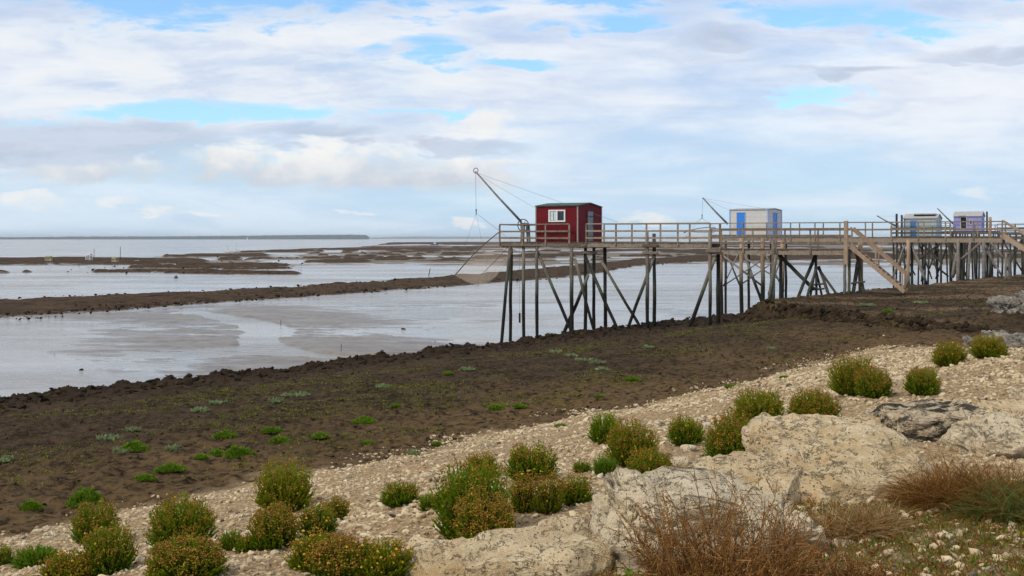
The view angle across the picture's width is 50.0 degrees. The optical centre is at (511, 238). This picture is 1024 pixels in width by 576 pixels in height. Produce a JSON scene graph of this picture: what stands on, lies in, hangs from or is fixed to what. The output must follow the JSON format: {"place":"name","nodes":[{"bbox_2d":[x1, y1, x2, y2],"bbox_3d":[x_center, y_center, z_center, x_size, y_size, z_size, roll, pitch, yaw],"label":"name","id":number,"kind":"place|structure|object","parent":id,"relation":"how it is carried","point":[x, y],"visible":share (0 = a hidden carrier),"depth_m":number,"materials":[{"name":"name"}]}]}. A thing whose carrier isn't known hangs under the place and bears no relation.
{"place":"outdoors","nodes":[
{"label":"outdoors","id":0,"kind":"place"},
{"bbox_2d":[0,235,368,238],"bbox_3d":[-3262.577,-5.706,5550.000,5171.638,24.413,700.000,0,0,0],"label":"island terrain","id":1,"kind":"structure","parent":0,"point":[254,237],"depth_m":5239.70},
{"bbox_2d":[362,245,439,247],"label":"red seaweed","id":2,"kind":"object","parent":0,"point":[406,246],"visible":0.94,"depth_m":772.98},
{"bbox_2d":[369,237,498,238],"bbox_3d":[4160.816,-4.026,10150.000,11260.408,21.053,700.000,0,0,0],"label":"mainland hills","id":3,"kind":"structure","parent":0,"point":[433,238],"depth_m":9807.99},
{"bbox_2d":[0,239,1020,396],"bbox_3d":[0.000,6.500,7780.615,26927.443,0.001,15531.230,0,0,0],"label":"water","id":4,"kind":"structure","parent":0,"point":[28,364],"depth_m":126.45,"materials":[{"name":"liquid"}]},
{"bbox_2d":[499,221,907,342],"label":"fishing pier","id":5,"kind":"structure","parent":4,"relation":"in","point":[774,252],"depth_m":62.53,"materials":[{"name":"brown wood"}]},
{"bbox_2d":[473,168,610,241],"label":"net hoist","id":6,"kind":"object","parent":5,"relation":"on","point":[508,208],"visible":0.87,"depth_m":67.90,"materials":[{"name":"metal"}]},
{"bbox_2d":[455,173,512,277],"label":"dip net","id":7,"kind":"object","parent":6,"relation":"hanging from","point":[482,245],"visible":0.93,"depth_m":69.93,"materials":[{"name":"fabric"}]},
{"bbox_2d":[535,202,602,241],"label":"fishing hut","id":8,"kind":"object","parent":5,"relation":"on","point":[577,216],"visible":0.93,"depth_m":65.88,"materials":[{"name":"red wood"}]},
{"bbox_2d":[548,210,564,221],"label":"window","id":9,"kind":"structure","parent":8,"relation":"in","point":[558,215],"depth_m":65.65,"materials":[{"name":"white glass"}]},
{"bbox_2d":[587,211,593,241],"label":"door","id":10,"kind":"structure","parent":8,"relation":"in","point":[590,214],"depth_m":66.76,"materials":[{"name":"wood"}]},
{"bbox_2d":[719,217,1023,315],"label":"fishing pier","id":11,"kind":"structure","parent":4,"relation":"in","point":[982,241],"depth_m":80.62,"materials":[{"name":"brown wood"}]},
{"bbox_2d":[729,208,781,234],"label":"fishing hut","id":12,"kind":"object","parent":11,"relation":"on","point":[760,217],"visible":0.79,"depth_m":86.70,"materials":[{"name":"white paint"}]},
{"bbox_2d":[703,198,763,222],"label":"net hoist","id":13,"kind":"object","parent":12,"relation":"attached to","point":[718,214],"visible":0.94,"depth_m":87.94,"materials":[{"name":"metal"}]},
{"bbox_2d":[736,212,744,234],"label":"door","id":14,"kind":"structure","parent":12,"relation":"in","point":[740,216],"depth_m":86.88,"materials":[{"name":"blue paint"}]},
{"bbox_2d":[890,214,1023,287],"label":"fishing pier","id":15,"kind":"structure","parent":4,"relation":"in","point":[935,254],"depth_m":124.75,"materials":[{"name":"brown wood"}]},
{"bbox_2d":[903,213,942,235],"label":"fishing hut","id":16,"kind":"object","parent":15,"relation":"on","point":[924,217],"visible":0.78,"depth_m":126.57,"materials":[{"name":"white paint"}]},
{"bbox_2d":[942,211,1023,280],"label":"fishing pier","id":17,"kind":"structure","parent":4,"relation":"in","point":[978,258],"depth_m":149.83,"materials":[{"name":"brown wood"}]},
{"bbox_2d":[953,211,984,230],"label":"fishing hut","id":18,"kind":"object","parent":17,"relation":"on","point":[970,216],"visible":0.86,"depth_m":151.34,"materials":[{"name":"blue paint"}]},
{"bbox_2d":[0,241,1020,378],"bbox_3d":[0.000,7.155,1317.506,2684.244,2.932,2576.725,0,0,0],"label":"tidal flat","id":19,"kind":"structure","parent":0,"point":[300,317],"depth_m":113.40,"materials":[{"name":"soil"}]},
{"bbox_2d":[0,242,733,375],"bbox_3d":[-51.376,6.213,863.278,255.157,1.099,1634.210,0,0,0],"label":"reef rubble","id":20,"kind":"object","parent":19,"relation":"on","point":[148,306],"visible":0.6,"depth_m":120.56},
{"bbox_2d":[0,275,1023,575],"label":"ground","id":21,"kind":"structure","parent":0,"point":[52,493],"depth_m":24.76,"materials":[{"name":"soil"}]},
{"bbox_2d":[0,543,15,565],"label":"samphire bush","id":22,"kind":"object","parent":21,"relation":"on","point":[6,553],"visible":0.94,"depth_m":8.71,"materials":[{"name":"green plant"}]},
{"bbox_2d":[17,499,44,510],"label":"cushion plant","id":23,"kind":"object","parent":21,"relation":"on","point":[30,505],"visible":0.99,"depth_m":15.03,"materials":[{"name":"green plant"}]},
{"bbox_2d":[10,542,59,568],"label":"samphire bush","id":24,"kind":"object","parent":21,"relation":"on","point":[27,557],"visible":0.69,"depth_m":8.44,"materials":[{"name":"green plant"}]},
{"bbox_2d":[43,531,59,538],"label":"cobble","id":25,"kind":"object","parent":21,"relation":"on","point":[50,534],"visible":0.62,"depth_m":11.01,"materials":[{"name":"white stone"}]},
{"bbox_2d":[32,547,96,575],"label":"samphire bush","id":26,"kind":"object","parent":21,"relation":"on","point":[70,565],"visible":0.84,"depth_m":6.26,"materials":[{"name":"green plant"}]},
{"bbox_2d":[65,485,107,507],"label":"cushion plant","id":27,"kind":"object","parent":21,"relation":"on","point":[77,498],"visible":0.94,"depth_m":15.19,"materials":[{"name":"green plant"}]},
{"bbox_2d":[67,498,121,544],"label":"samphire bush","id":28,"kind":"object","parent":21,"relation":"on","point":[85,520],"visible":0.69,"depth_m":9.58,"materials":[{"name":"green plant"}]},
{"bbox_2d":[77,520,140,575],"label":"samphire bush","id":29,"kind":"object","parent":21,"relation":"on","point":[112,554],"visible":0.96,"depth_m":6.33,"materials":[{"name":"green plant"}]},
{"bbox_2d":[96,433,122,440],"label":"mat plant","id":30,"kind":"object","parent":21,"relation":"on","point":[111,436],"visible":0.99,"depth_m":21.88,"materials":[{"name":"green plant"}]},
{"bbox_2d":[111,446,132,452],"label":"mat plant","id":31,"kind":"object","parent":21,"relation":"on","point":[117,449],"visible":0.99,"depth_m":19.77,"materials":[{"name":"green plant"}]},
{"bbox_2d":[122,426,141,431],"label":"mat plant","id":32,"kind":"object","parent":21,"relation":"on","point":[132,428],"visible":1,"depth_m":22.91,"materials":[{"name":"green plant"}]},
{"bbox_2d":[119,440,150,452],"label":"cushion plant","id":33,"kind":"object","parent":21,"relation":"on","point":[136,446],"visible":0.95,"depth_m":19.96,"materials":[{"name":"green plant"}]},
{"bbox_2d":[133,473,157,481],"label":"cushion plant","id":34,"kind":"object","parent":21,"relation":"on","point":[142,477],"visible":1,"depth_m":16.75,"materials":[{"name":"green plant"}]},
{"bbox_2d":[153,461,187,472],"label":"cushion plant","id":35,"kind":"object","parent":21,"relation":"on","point":[169,467],"visible":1,"depth_m":17.71,"materials":[{"name":"green plant"}]},
{"bbox_2d":[164,443,180,450],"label":"mat plant","id":36,"kind":"object","parent":21,"relation":"on","point":[172,447],"visible":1,"depth_m":20.02,"materials":[{"name":"green plant"}]},
{"bbox_2d":[142,491,219,548],"bbox_3d":[-2.216,1.904,7.353,0.507,0.418,0.516,0,0,8],"label":"samphire bush","id":37,"kind":"object","parent":21,"relation":"on","point":[198,519],"visible":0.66,"depth_m":7.28,"materials":[{"name":"green plant"}]},
{"bbox_2d":[137,529,229,575],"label":"samphire bush","id":38,"kind":"object","parent":21,"relation":"on","point":[200,557],"visible":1,"depth_m":5.85,"materials":[{"name":"green plant"}]},
{"bbox_2d":[190,406,211,411],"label":"mat plant","id":39,"kind":"object","parent":21,"relation":"on","point":[197,408],"visible":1,"depth_m":26.63,"materials":[{"name":"green plant"}]},
{"bbox_2d":[193,453,210,459],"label":"cushion plant","id":40,"kind":"object","parent":21,"relation":"on","point":[201,456],"visible":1,"depth_m":18.56,"materials":[{"name":"green plant"}]},
{"bbox_2d":[207,447,224,456],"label":"cushion plant","id":41,"kind":"object","parent":21,"relation":"on","point":[216,452],"visible":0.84,"depth_m":19.05,"materials":[{"name":"green plant"}]},
{"bbox_2d":[211,429,237,438],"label":"cushion plant","id":42,"kind":"object","parent":21,"relation":"on","point":[226,433],"visible":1,"depth_m":21.04,"materials":[{"name":"green plant"}]},
{"bbox_2d":[218,526,242,550],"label":"samphire bush","id":43,"kind":"object","parent":21,"relation":"on","point":[228,541],"visible":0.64,"depth_m":6.77,"materials":[{"name":"green plant"}]},
{"bbox_2d":[221,444,256,458],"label":"cushion plant","id":44,"kind":"object","parent":21,"relation":"on","point":[234,452],"visible":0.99,"depth_m":18.83,"materials":[{"name":"green plant"}]},
{"bbox_2d":[233,533,256,553],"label":"samphire bush","id":45,"kind":"object","parent":21,"relation":"on","point":[243,545],"visible":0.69,"depth_m":6.58,"materials":[{"name":"green plant"}]},
{"bbox_2d":[259,426,283,433],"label":"cushion plant","id":46,"kind":"object","parent":21,"relation":"on","point":[272,430],"visible":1,"depth_m":21.67,"materials":[{"name":"green plant"}]},
{"bbox_2d":[244,500,304,550],"bbox_3d":[-1.429,1.742,6.650,0.359,0.293,0.383,0,0,40],"label":"samphire bush","id":47,"kind":"object","parent":21,"relation":"on","point":[276,529],"visible":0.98,"depth_m":6.58,"materials":[{"name":"green plant"}]},
{"bbox_2d":[268,434,291,442],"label":"cushion plant","id":48,"kind":"object","parent":21,"relation":"on","point":[279,438],"visible":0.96,"depth_m":20.35,"materials":[{"name":"green plant"}]},
{"bbox_2d":[251,453,315,512],"bbox_3d":[-1.979,2.130,9.575,0.567,0.512,0.567,0,0,-30],"label":"samphire bush","id":49,"kind":"object","parent":21,"relation":"on","point":[290,488],"visible":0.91,"depth_m":9.47,"materials":[{"name":"green plant"}]},
{"bbox_2d":[281,390,310,396],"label":"mat plant","id":50,"kind":"object","parent":21,"relation":"on","point":[296,394],"visible":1,"depth_m":29.32,"materials":[{"name":"green plant"}]},
{"bbox_2d":[284,521,341,572],"bbox_3d":[-1.072,1.702,6.014,0.355,0.260,0.356,0,0,10],"label":"samphire bush","id":51,"kind":"object","parent":21,"relation":"on","point":[298,561],"visible":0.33,"depth_m":5.95,"materials":[{"name":"green plant"}]},
{"bbox_2d":[296,497,339,536],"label":"samphire bush","id":52,"kind":"object","parent":21,"relation":"on","point":[311,517],"visible":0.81,"depth_m":6.80,"materials":[{"name":"green plant"}]},
{"bbox_2d":[311,431,330,438],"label":"cushion plant","id":53,"kind":"object","parent":21,"relation":"on","point":[318,435],"visible":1,"depth_m":20.33,"materials":[{"name":"green plant"}]},
{"bbox_2d":[321,492,351,519],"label":"samphire bush","id":54,"kind":"object","parent":21,"relation":"on","point":[341,508],"visible":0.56,"depth_m":8.12,"materials":[{"name":"green plant"}]},
{"bbox_2d":[303,532,374,575],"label":"samphire bush","id":55,"kind":"object","parent":21,"relation":"on","point":[340,559],"visible":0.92,"depth_m":5.61,"materials":[{"name":"green plant"}]},
{"bbox_2d":[351,414,377,423],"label":"cushion plant","id":56,"kind":"object","parent":21,"relation":"on","point":[363,419],"visible":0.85,"depth_m":22.77,"materials":[{"name":"green plant"}]},
{"bbox_2d":[354,536,415,575],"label":"samphire bush","id":57,"kind":"object","parent":21,"relation":"on","point":[384,560],"visible":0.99,"depth_m":5.61,"materials":[{"name":"green plant"}]},
{"bbox_2d":[379,478,421,507],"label":"samphire bush","id":58,"kind":"object","parent":21,"relation":"on","point":[396,496],"visible":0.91,"depth_m":8.31,"materials":[{"name":"green plant"}]},
{"bbox_2d":[417,493,437,511],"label":"samphire bush","id":59,"kind":"object","parent":21,"relation":"on","point":[425,504],"visible":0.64,"depth_m":7.38,"materials":[{"name":"green plant"}]},
{"bbox_2d":[429,450,513,539],"bbox_3d":[-0.233,1.540,6.541,0.511,0.546,0.515,0,0,28],"label":"samphire bush","id":60,"kind":"object","parent":21,"relation":"on","point":[446,501],"visible":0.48,"depth_m":6.48,"materials":[{"name":"green plant"}]},
{"bbox_2d":[465,450,500,477],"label":"samphire bush","id":61,"kind":"object","parent":21,"relation":"on","point":[479,459],"visible":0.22,"depth_m":9.66,"materials":[{"name":"green plant"}]},
{"bbox_2d":[449,482,522,538],"bbox_3d":[-0.148,1.586,6.235,0.420,0.391,0.411,0,0,-34],"label":"samphire bush","id":62,"kind":"object","parent":21,"relation":"on","point":[483,520],"visible":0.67,"depth_m":6.18,"materials":[{"name":"green plant"}]},
{"bbox_2d":[0,296,984,487],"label":"ground cover","id":63,"kind":"object","parent":21,"relation":"on","point":[328,411],"visible":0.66,"depth_m":27.68,"materials":[{"name":"plant"}]},
{"bbox_2d":[487,403,506,410],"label":"cushion plant","id":64,"kind":"object","parent":21,"relation":"on","point":[495,407],"visible":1,"depth_m":23.99,"materials":[{"name":"green plant"}]},
{"bbox_2d":[401,514,614,575],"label":"boulder","id":65,"kind":"object","parent":21,"relation":"on","point":[562,545],"visible":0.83,"depth_m":5.65,"materials":[{"name":"stone"}]},
{"bbox_2d":[0,335,1023,575],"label":"gravel","id":66,"kind":"structure","parent":21,"relation":"on","point":[1017,376],"depth_m":12.20,"materials":[{"name":"gravel"}]},
{"bbox_2d":[0,274,1023,525],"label":"mud rubble","id":67,"kind":"object","parent":21,"relation":"on","point":[832,312],"visible":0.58,"depth_m":39.71,"materials":[{"name":"soil"}]},
{"bbox_2d":[508,469,537,513],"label":"samphire bush","id":68,"kind":"object","parent":21,"relation":"on","point":[521,494],"visible":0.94,"depth_m":6.95,"materials":[{"name":"green plant"}]},
{"bbox_2d":[503,440,559,482],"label":"samphire bush","id":69,"kind":"object","parent":21,"relation":"on","point":[541,463],"visible":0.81,"depth_m":8.45,"materials":[{"name":"green plant"}]},
{"bbox_2d":[529,470,565,514],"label":"samphire bush","id":70,"kind":"object","parent":21,"relation":"on","point":[547,501],"visible":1,"depth_m":6.88,"materials":[{"name":"green plant"}]},
{"bbox_2d":[559,468,593,505],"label":"samphire bush","id":71,"kind":"object","parent":21,"relation":"on","point":[575,493],"visible":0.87,"depth_m":7.09,"materials":[{"name":"green plant"}]},
{"bbox_2d":[572,456,591,472],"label":"samphire bush","id":72,"kind":"object","parent":21,"relation":"on","point":[586,466],"visible":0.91,"depth_m":8.92,"materials":[{"name":"green plant"}]},
{"bbox_2d":[586,409,619,444],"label":"samphire bush","id":73,"kind":"object","parent":21,"relation":"on","point":[598,434],"visible":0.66,"depth_m":11.14,"materials":[{"name":"green plant"}]},
{"bbox_2d":[591,452,617,475],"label":"samphire bush","id":74,"kind":"object","parent":21,"relation":"on","point":[605,466],"visible":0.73,"depth_m":8.79,"materials":[{"name":"green plant"}]},
{"bbox_2d":[602,415,659,466],"bbox_3d":[1.009,1.694,9.188,0.493,0.432,0.514,0,0,-33],"label":"samphire bush","id":75,"kind":"object","parent":21,"relation":"on","point":[624,441],"visible":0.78,"depth_m":9.10,"materials":[{"name":"green plant"}]},
{"bbox_2d":[624,445,674,473],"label":"samphire bush","id":76,"kind":"object","parent":21,"relation":"on","point":[649,461],"visible":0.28,"depth_m":7.96,"materials":[{"name":"green plant"}]},
{"bbox_2d":[670,456,690,466],"bbox_3d":[1.392,1.867,9.118,0.173,0.109,0.194,0,0,0],"label":"cobble","id":77,"kind":"object","parent":21,"relation":"on","point":[679,461],"visible":0.62,"depth_m":9.04,"materials":[{"name":"white stone"}]},
{"bbox_2d":[665,413,706,445],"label":"samphire bush","id":78,"kind":"object","parent":21,"relation":"on","point":[682,432],"visible":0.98,"depth_m":9.82,"materials":[{"name":"green plant"}]},
{"bbox_2d":[680,444,696,451],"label":"cobble","id":79,"kind":"object","parent":21,"relation":"on","point":[687,448],"visible":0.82,"depth_m":9.56,"materials":[{"name":"white stone"}]},
{"bbox_2d":[588,465,826,573],"bbox_3d":[1.033,1.587,5.909,1.238,0.702,0.864,0,0,0],"label":"boulder","id":80,"kind":"object","parent":21,"relation":"on","point":[637,487],"visible":0.52,"depth_m":5.71,"materials":[{"name":"white stone"}]},
{"bbox_2d":[596,466,847,575],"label":"dry shrub","id":81,"kind":"object","parent":21,"relation":"on","point":[759,566],"visible":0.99,"depth_m":4.93,"materials":[{"name":"plant"}]},
{"bbox_2d":[700,406,751,456],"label":"samphire bush","id":82,"kind":"object","parent":21,"relation":"on","point":[728,436],"visible":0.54,"depth_m":8.68,"materials":[{"name":"green plant"}]},
{"bbox_2d":[689,451,805,504],"bbox_3d":[1.483,1.646,7.023,0.932,0.472,0.987,0,0,10],"label":"boulder","id":83,"kind":"object","parent":21,"relation":"on","point":[743,466],"visible":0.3,"depth_m":7.03,"materials":[{"name":"stone"}]},
{"bbox_2d":[730,384,786,424],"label":"samphire bush","id":84,"kind":"object","parent":21,"relation":"on","point":[754,405],"visible":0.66,"depth_m":10.53,"materials":[{"name":"green plant"}]},
{"bbox_2d":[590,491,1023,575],"bbox_3d":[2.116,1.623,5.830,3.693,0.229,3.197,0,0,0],"label":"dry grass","id":85,"kind":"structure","parent":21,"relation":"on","point":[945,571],"depth_m":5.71,"materials":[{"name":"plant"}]},
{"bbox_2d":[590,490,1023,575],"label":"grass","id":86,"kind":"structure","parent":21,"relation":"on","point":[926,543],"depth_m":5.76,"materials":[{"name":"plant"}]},
{"bbox_2d":[787,387,843,416],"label":"samphire bush","id":87,"kind":"object","parent":21,"relation":"on","point":[816,402],"visible":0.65,"depth_m":10.45,"materials":[{"name":"green plant"}]},
{"bbox_2d":[826,538,854,546],"bbox_3d":[1.743,1.661,5.943,0.256,0.081,0.240,0,0,0],"label":"boulder","id":88,"kind":"object","parent":21,"relation":"on","point":[843,542],"visible":0.24,"depth_m":5.88,"materials":[{"name":"white stone"}]},
{"bbox_2d":[741,412,940,504],"bbox_3d":[2.196,1.632,7.319,1.324,0.720,1.556,0,0,0],"label":"boulder","id":89,"kind":"object","parent":21,"relation":"on","point":[844,458],"visible":0.45,"depth_m":7.25,"materials":[{"name":"stone"}]},
{"bbox_2d":[781,537,907,575],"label":"dry shrub","id":90,"kind":"object","parent":21,"relation":"on","point":[851,570],"visible":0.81,"depth_m":5.04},
{"bbox_2d":[802,413,886,426],"bbox_3d":[2.817,1.740,9.463,1.037,0.416,1.017,0,0,0],"label":"boulder","id":91,"kind":"object","parent":21,"relation":"on","point":[862,418],"visible":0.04,"depth_m":9.51,"materials":[{"name":"stone"}]},
{"bbox_2d":[824,349,880,395],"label":"samphire bush","id":92,"kind":"object","parent":21,"relation":"on","point":[842,380],"visible":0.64,"depth_m":13.48,"materials":[{"name":"green plant"}]},
{"bbox_2d":[800,484,929,544],"bbox_3d":[1.881,1.512,6.069,0.923,0.329,0.668,0,0,0],"label":"grass tussock","id":93,"kind":"object","parent":21,"relation":"on","point":[866,524],"depth_m":6.03,"materials":[{"name":"plant"}]},
{"bbox_2d":[852,365,895,398],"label":"samphire bush","id":94,"kind":"object","parent":21,"relation":"on","point":[873,385],"visible":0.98,"depth_m":13.01,"materials":[{"name":"green plant"}]},
{"bbox_2d":[902,365,941,395],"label":"samphire bush","id":95,"kind":"object","parent":21,"relation":"on","point":[923,382],"visible":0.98,"depth_m":12.86,"materials":[{"name":"green plant"}]},
{"bbox_2d":[864,399,985,441],"bbox_3d":[3.647,1.683,9.619,1.163,0.462,1.337,0,0,0],"label":"boulder","id":96,"kind":"object","parent":21,"relation":"on","point":[930,420],"visible":0.48,"depth_m":9.27,"materials":[{"name":"stone"}]},
{"bbox_2d":[861,440,1023,521],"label":"grass tussock","id":97,"kind":"object","parent":21,"relation":"on","point":[920,491],"depth_m":6.51,"materials":[{"name":"plant"}]},
{"bbox_2d":[930,339,969,366],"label":"samphire bush","id":98,"kind":"object","parent":21,"relation":"on","point":[950,354],"visible":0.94,"depth_m":16.52,"materials":[{"name":"green plant"}]},
{"bbox_2d":[962,336,976,346],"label":"boulder","id":99,"kind":"object","parent":21,"relation":"on","point":[965,339],"visible":0.22,"depth_m":24.81,"materials":[{"name":"grey stone"}]},
{"bbox_2d":[923,461,1023,527],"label":"grass tussock","id":100,"kind":"object","parent":21,"relation":"on","point":[1014,514],"depth_m":6.23,"materials":[{"name":"plant"}]},
{"bbox_2d":[938,411,1023,458],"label":"boulder","id":101,"kind":"object","parent":21,"relation":"on","point":[996,430],"visible":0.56,"depth_m":8.35,"materials":[{"name":"white stone"}]},
{"bbox_2d":[967,333,1010,358],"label":"samphire bush","id":102,"kind":"object","parent":21,"relation":"on","point":[981,347],"visible":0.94,"depth_m":16.54,"materials":[{"name":"green plant"}]},
{"bbox_2d":[981,330,1007,337],"bbox_3d":[9.424,2.041,21.192,0.526,0.550,0.869,0,0,-29],"label":"boulder","id":103,"kind":"object","parent":21,"relation":"on","point":[989,333],"visible":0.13,"depth_m":21.24,"materials":[{"name":"grey stone"}]},
{"bbox_2d":[977,398,1023,417],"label":"boulder","id":104,"kind":"object","parent":21,"relation":"on","point":[1011,408],"visible":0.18,"depth_m":10.14,"materials":[{"name":"stone"}]},
{"bbox_2d":[986,295,1021,313],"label":"boulder","id":105,"kind":"object","parent":21,"relation":"on","point":[1004,303],"visible":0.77,"depth_m":43.04,"materials":[{"name":"grey stone"}]},
{"bbox_2d":[996,332,1023,348],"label":"boulder","id":106,"kind":"object","parent":21,"relation":"on","point":[1015,340],"visible":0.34,"depth_m":18.17,"materials":[{"name":"grey stone"}]},
{"bbox_2d":[1008,387,1023,398],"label":"boulder","id":107,"kind":"object","parent":21,"relation":"on","point":[1015,393],"visible":0.48,"depth_m":11.95,"materials":[{"name":"white stone"}]},
{"bbox_2d":[1013,290,1023,313],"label":"boulder","id":108,"kind":"object","parent":21,"relation":"on","point":[1019,295],"visible":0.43,"depth_m":43.22,"materials":[{"name":"grey stone"}]},
{"bbox_2d":[0,0,1023,237],"label":"sky","id":109,"kind":"structure","parent":0,"point":[371,118],"materials":[{"name":"blue"}]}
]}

